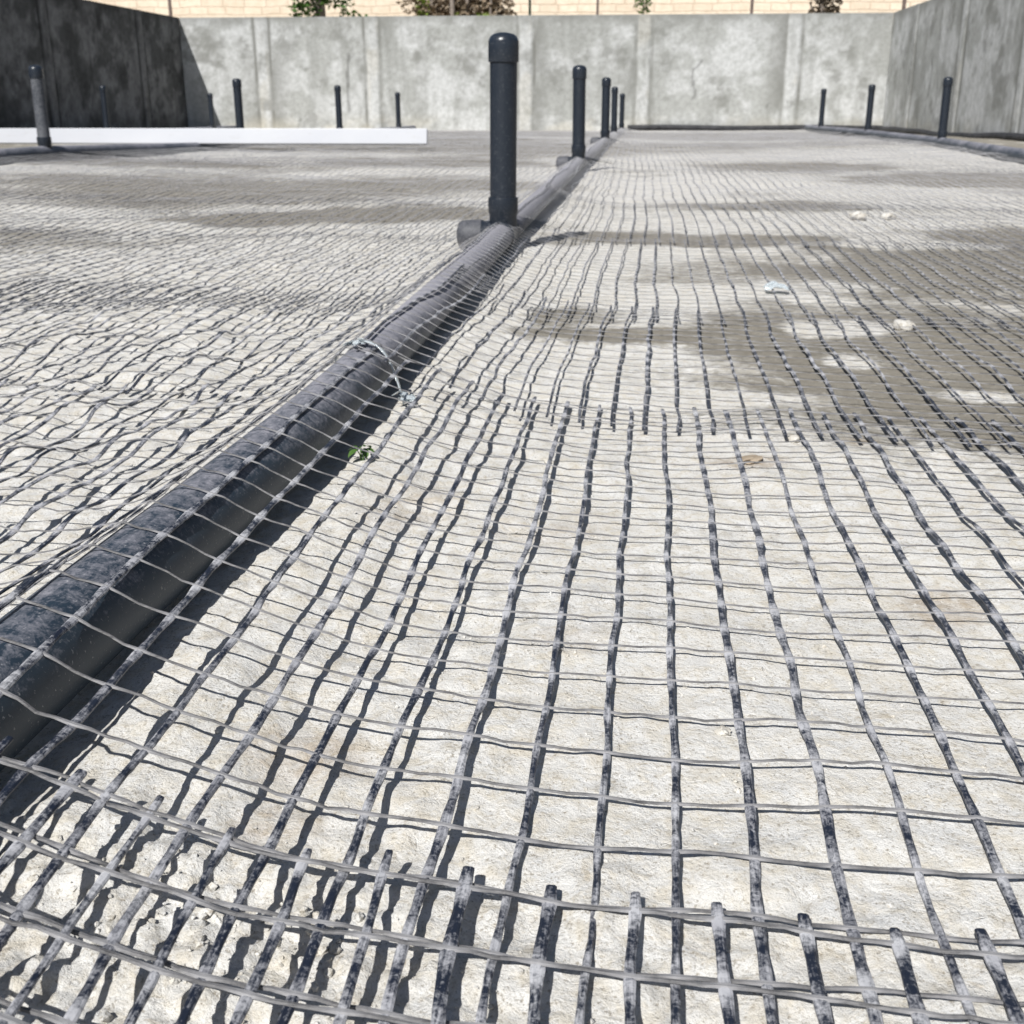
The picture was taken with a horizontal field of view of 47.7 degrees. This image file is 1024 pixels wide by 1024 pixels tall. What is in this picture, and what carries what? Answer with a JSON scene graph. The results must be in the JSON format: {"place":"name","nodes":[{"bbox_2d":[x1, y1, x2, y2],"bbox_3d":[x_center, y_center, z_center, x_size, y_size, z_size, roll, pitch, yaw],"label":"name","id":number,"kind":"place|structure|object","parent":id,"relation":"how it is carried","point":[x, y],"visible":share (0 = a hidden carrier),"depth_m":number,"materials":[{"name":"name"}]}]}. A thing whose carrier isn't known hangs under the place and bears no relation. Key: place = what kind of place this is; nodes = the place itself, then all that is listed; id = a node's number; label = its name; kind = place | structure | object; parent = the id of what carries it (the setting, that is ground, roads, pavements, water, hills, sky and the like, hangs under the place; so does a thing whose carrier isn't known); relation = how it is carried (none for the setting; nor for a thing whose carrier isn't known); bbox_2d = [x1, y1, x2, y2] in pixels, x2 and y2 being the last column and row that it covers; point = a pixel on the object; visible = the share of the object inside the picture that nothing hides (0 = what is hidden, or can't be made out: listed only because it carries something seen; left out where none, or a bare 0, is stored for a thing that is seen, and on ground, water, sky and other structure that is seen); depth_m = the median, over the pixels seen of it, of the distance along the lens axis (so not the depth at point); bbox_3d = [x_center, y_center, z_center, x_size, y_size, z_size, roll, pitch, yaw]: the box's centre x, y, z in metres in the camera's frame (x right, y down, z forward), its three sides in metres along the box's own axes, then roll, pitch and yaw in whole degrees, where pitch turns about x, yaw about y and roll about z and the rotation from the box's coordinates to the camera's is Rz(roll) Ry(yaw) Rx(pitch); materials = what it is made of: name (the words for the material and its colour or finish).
{"place":"outdoors","nodes":[
{"label":"outdoors","id":0,"kind":"place"},
{"bbox_2d":[0,130,1023,1023],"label":"ground","id":1,"kind":"structure","parent":0,"point":[862,838],"depth_m":1.49,"materials":[{"name":"grey concrete"}]},
{"bbox_2d":[0,0,188,127],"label":"concrete wall","id":2,"kind":"structure","parent":1,"relation":"on","point":[79,52],"depth_m":25.56,"materials":[{"name":"grey concrete"}]},
{"bbox_2d":[103,122,235,127],"bbox_3d":[-8.186,-6.623,20.355,0.131,0.230,21.000,2,19,5],"label":"drain pipe","id":3,"kind":"object","parent":1,"relation":"on","point":[212,124],"visible":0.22,"depth_m":28.28,"materials":[{"name":"plastic"}]},
{"bbox_2d":[99,85,109,125],"bbox_3d":[-7.933,-7.870,22.556,0.129,0.835,0.129,-5,20,-14],"label":"riser pipe","id":4,"kind":"object","parent":3,"relation":"on","point":[104,103],"visible":0.98,"depth_m":22.50,"materials":[{"name":"plastic"}]},
{"bbox_2d":[207,93,214,121],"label":"riser pipe","id":5,"kind":"object","parent":3,"relation":"on","point":[210,105],"visible":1,"depth_m":28.14,"materials":[{"name":"plastic"}]},
{"bbox_2d":[0,123,415,164],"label":"drain pipe","id":6,"kind":"object","parent":1,"relation":"on","point":[44,146],"visible":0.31,"depth_m":11.98,"materials":[{"name":"plastic"}]},
{"bbox_2d":[28,65,49,136],"bbox_3d":[-4.460,-3.835,10.938,0.129,0.728,0.129,16,24,37],"label":"riser pipe","id":7,"kind":"object","parent":6,"relation":"on","point":[36,75],"visible":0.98,"depth_m":10.88,"materials":[{"name":"plastic"}]},
{"bbox_2d":[232,78,243,127],"bbox_3d":[-3.892,-5.742,16.491,0.129,0.820,0.129,11,22,28],"label":"riser pipe","id":8,"kind":"object","parent":6,"relation":"on","point":[237,93],"visible":0.88,"depth_m":16.42,"materials":[{"name":"plastic"}]},
{"bbox_2d":[334,85,342,125],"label":"riser pipe","id":9,"kind":"object","parent":6,"relation":"on","point":[337,91],"visible":0.96,"depth_m":22.07,"materials":[{"name":"plastic"}]},
{"bbox_2d":[395,92,400,122],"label":"riser pipe","id":10,"kind":"object","parent":6,"relation":"on","point":[397,105],"visible":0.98,"depth_m":27.71,"materials":[{"name":"plastic"}]},
{"bbox_2d":[0,124,623,771],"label":"drain pipe","id":11,"kind":"object","parent":1,"relation":"on","point":[44,684],"visible":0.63,"depth_m":1.49,"materials":[{"name":"plastic"}]},
{"bbox_2d":[335,338,415,403],"bbox_3d":[-0.288,-0.301,2.438,0.242,0.121,0.062,15,24,36],"label":"plastic strap","id":12,"kind":"object","parent":11,"relation":"attached to","point":[406,396],"visible":0.91,"depth_m":2.43,"materials":[{"name":"white plastic"}]},
{"bbox_2d":[488,32,518,197],"bbox_3d":[-0.037,-1.649,4.963,0.129,0.755,0.129,-14,24,-36],"label":"riser pipe","id":13,"kind":"object","parent":11,"relation":"on","point":[503,53],"visible":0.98,"depth_m":4.90,"materials":[{"name":"plastic"}]},
{"bbox_2d":[572,65,586,144],"bbox_3d":[0.607,-3.635,10.480,0.129,0.771,0.129,-11,22,-28],"label":"riser pipe","id":14,"kind":"object","parent":11,"relation":"on","point":[579,75],"visible":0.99,"depth_m":10.42,"materials":[{"name":"plastic"}]},
{"bbox_2d":[601,77,610,129],"bbox_3d":[1.297,-5.600,16.006,0.129,0.774,0.129,-2,19,-7],"label":"riser pipe","id":15,"kind":"object","parent":11,"relation":"on","point":[605,113],"visible":1,"depth_m":15.95,"materials":[{"name":"plastic"}]},
{"bbox_2d":[611,87,617,125],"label":"riser pipe","id":16,"kind":"object","parent":11,"relation":"on","point":[614,100],"visible":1,"depth_m":21.59,"materials":[{"name":"plastic"}]},
{"bbox_2d":[619,93,624,123],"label":"riser pipe","id":17,"kind":"object","parent":11,"relation":"on","point":[622,108],"visible":1,"depth_m":27.23,"materials":[{"name":"plastic"}]},
{"bbox_2d":[348,444,374,460],"bbox_3d":[-0.266,-0.098,2.049,0.050,0.036,0.058,2,19,5],"label":"sprout","id":18,"kind":"object","parent":1,"relation":"on","point":[364,453],"visible":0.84,"depth_m":2.04,"materials":[{"name":"green plant"}]},
{"bbox_2d":[0,342,1023,1023],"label":"geogrid sheet","id":19,"kind":"object","parent":1,"relation":"on","point":[444,824],"visible":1,"depth_m":1.24,"materials":[{"name":"black plastic"}]},
{"bbox_2d":[0,736,1023,1023],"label":"geogrid sheet","id":20,"kind":"object","parent":1,"relation":"on","point":[916,1010],"visible":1,"depth_m":0.86,"materials":[{"name":"black plastic"}]},
{"bbox_2d":[0,261,1023,447],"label":"geogrid sheet","id":21,"kind":"object","parent":1,"relation":"on","point":[675,379],"visible":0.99,"depth_m":2.91,"materials":[{"name":"black plastic"}]},
{"bbox_2d":[0,213,1023,329],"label":"geogrid sheet","id":22,"kind":"object","parent":1,"relation":"on","point":[482,233],"visible":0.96,"depth_m":4.37,"materials":[{"name":"black plastic"}]},
{"bbox_2d":[0,153,1023,212],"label":"geogrid sheet","id":23,"kind":"object","parent":1,"relation":"on","point":[465,175],"visible":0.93,"depth_m":8.72,"materials":[{"name":"black plastic"}]},
{"bbox_2d":[0,182,1023,247],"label":"geogrid sheet","id":24,"kind":"object","parent":1,"relation":"on","point":[338,210],"visible":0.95,"depth_m":6.26,"materials":[{"name":"black plastic"}]},
{"bbox_2d":[4,386,1020,1023],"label":"soil crumbs","id":25,"kind":"object","parent":1,"relation":"on","point":[200,938],"visible":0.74,"depth_m":0.93,"materials":[{"name":"beige soil"}]},
{"bbox_2d":[179,13,893,130],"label":"concrete wall","id":26,"kind":"structure","parent":1,"relation":"on","point":[716,69],"depth_m":29.97,"materials":[{"name":"grey concrete"}]},
{"bbox_2d":[59,137,1023,172],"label":"geogrid sheet","id":27,"kind":"object","parent":1,"relation":"on","point":[361,160],"visible":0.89,"depth_m":12.82,"materials":[{"name":"black plastic"}]},
{"bbox_2d":[0,128,427,144],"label":"white board","id":28,"kind":"object","parent":27,"relation":"on","point":[354,136],"visible":0.94,"depth_m":14.85,"materials":[{"name":"plastic"}]},
{"bbox_2d":[267,127,926,146],"bbox_3d":[1.725,-7.448,22.773,9.745,0.221,14.102,2,19,5],"label":"geogrid sheet","id":29,"kind":"object","parent":1,"relation":"on","point":[650,141],"visible":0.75,"depth_m":20.79,"materials":[{"name":"black plastic"}]},
{"bbox_2d":[714,725,730,735],"bbox_3d":[0.218,0.227,1.197,0.017,0.010,0.015,2,19,5],"label":"pebble","id":30,"kind":"object","parent":1,"relation":"on","point":[721,730],"visible":1,"depth_m":1.19,"materials":[{"name":"stone"}]},
{"bbox_2d":[741,455,762,463],"bbox_3d":[0.434,-0.096,2.104,0.052,0.013,0.035,-8,21,-22],"label":"soil clod","id":31,"kind":"object","parent":1,"relation":"on","point":[756,458],"visible":0.73,"depth_m":2.10,"materials":[{"name":"beige soil"}]},
{"bbox_2d":[762,281,788,290],"bbox_3d":[0.911,-0.782,3.996,0.094,0.030,0.072,2,19,5],"label":"plastic film","id":32,"kind":"object","parent":1,"relation":"on","point":[770,285],"visible":1,"depth_m":3.98,"materials":[{"name":"white plastic"}]},
{"bbox_2d":[786,434,799,442],"bbox_3d":[0.541,-0.140,2.227,0.026,0.018,0.023,2,19,5],"label":"pebble","id":33,"kind":"object","parent":1,"relation":"on","point":[793,437],"visible":0.88,"depth_m":2.22,"materials":[{"name":"stone"}]},
{"bbox_2d":[627,125,1023,141],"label":"perimeter hose","id":34,"kind":"object","parent":1,"relation":"on","point":[1006,136],"visible":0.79,"depth_m":29.60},
{"bbox_2d":[849,211,865,220],"bbox_3d":[1.917,-1.639,6.413,0.102,0.056,0.054,12,23,30],"label":"stone","id":35,"kind":"object","parent":1,"relation":"on","point":[860,215],"visible":0.91,"depth_m":6.39,"materials":[{"name":"beige stone"}]},
{"bbox_2d":[880,212,895,219],"bbox_3d":[2.094,-1.646,6.449,0.078,0.045,0.078,-8,21,-22],"label":"stone","id":36,"kind":"object","parent":1,"relation":"on","point":[889,214],"visible":0.77,"depth_m":6.43,"materials":[{"name":"beige stone"}]},
{"bbox_2d":[892,319,915,331],"bbox_3d":[1.128,-0.534,3.344,0.056,0.044,0.086,-8,21,-20],"label":"stone","id":37,"kind":"object","parent":1,"relation":"on","point":[902,325],"visible":0.88,"depth_m":3.32,"materials":[{"name":"beige stone"}]},
{"bbox_2d":[804,122,1023,163],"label":"drain pipe","id":38,"kind":"object","parent":1,"relation":"on","point":[943,140],"visible":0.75,"depth_m":15.66,"materials":[{"name":"plastic"}]},
{"bbox_2d":[819,88,826,121],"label":"riser pipe","id":39,"kind":"object","parent":38,"relation":"on","point":[822,103],"visible":0.97,"depth_m":26.78,"materials":[{"name":"plastic"}]},
{"bbox_2d":[865,84,875,124],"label":"riser pipe","id":40,"kind":"object","parent":38,"relation":"on","point":[870,100],"visible":0.99,"depth_m":21.15,"materials":[{"name":"plastic"}]},
{"bbox_2d":[938,77,952,130],"bbox_3d":[5.833,-5.445,15.586,0.129,0.778,0.129,8,21,23],"label":"riser pipe","id":41,"kind":"object","parent":38,"relation":"on","point":[947,85],"visible":0.98,"depth_m":15.53,"materials":[{"name":"plastic"}]},
{"bbox_2d":[882,0,1023,133],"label":"concrete wall","id":42,"kind":"structure","parent":1,"relation":"on","point":[974,49],"depth_m":22.73,"materials":[{"name":"grey concrete"}]},
{"label":"terrain","id":43,"kind":"structure","parent":0,"visible":0},
{"bbox_2d":[168,0,171,15],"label":"fence post","id":44,"kind":"object","parent":43,"relation":"on","point":[170,7],"visible":0.44,"depth_m":31.48,"materials":[{"name":"metal"}]},
{"bbox_2d":[285,0,367,16],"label":"tree","id":45,"kind":"object","parent":43,"relation":"on","point":[318,7],"visible":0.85,"depth_m":31.01,"materials":[{"name":"green plant"}]},
{"bbox_2d":[396,0,517,15],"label":"shrub","id":46,"kind":"object","parent":43,"relation":"on","point":[454,8],"visible":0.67,"depth_m":31.08,"materials":[{"name":"green plant"}]},
{"bbox_2d":[89,0,927,44],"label":"stone wall","id":47,"kind":"structure","parent":43,"relation":"on","point":[221,8],"depth_m":37.76,"materials":[{"name":"stone"}]},
{"bbox_2d":[528,0,530,14],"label":"fence post","id":48,"kind":"object","parent":43,"relation":"on","point":[529,12],"depth_m":30.32,"materials":[{"name":"metal"}]},
{"bbox_2d":[596,0,598,14],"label":"fence post","id":49,"kind":"object","parent":43,"relation":"on","point":[597,7],"depth_m":30.24,"materials":[{"name":"metal"}]},
{"bbox_2d":[633,0,652,13],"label":"plant","id":50,"kind":"object","parent":43,"relation":"on","point":[644,8],"visible":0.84,"depth_m":30.10,"materials":[{"name":"green plant"}]},
{"bbox_2d":[750,0,753,13],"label":"fence post","id":51,"kind":"object","parent":43,"relation":"on","point":[751,6],"depth_m":29.89,"materials":[{"name":"metal"}]},
{"bbox_2d":[808,0,842,12],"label":"shrub","id":52,"kind":"object","parent":43,"relation":"on","point":[822,7],"visible":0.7,"depth_m":29.75,"materials":[{"name":"brown plant"}]},
{"bbox_2d":[902,0,906,9],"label":"fence post","id":53,"kind":"object","parent":43,"relation":"on","point":[903,4],"depth_m":29.61,"materials":[{"name":"metal"}]}
]}

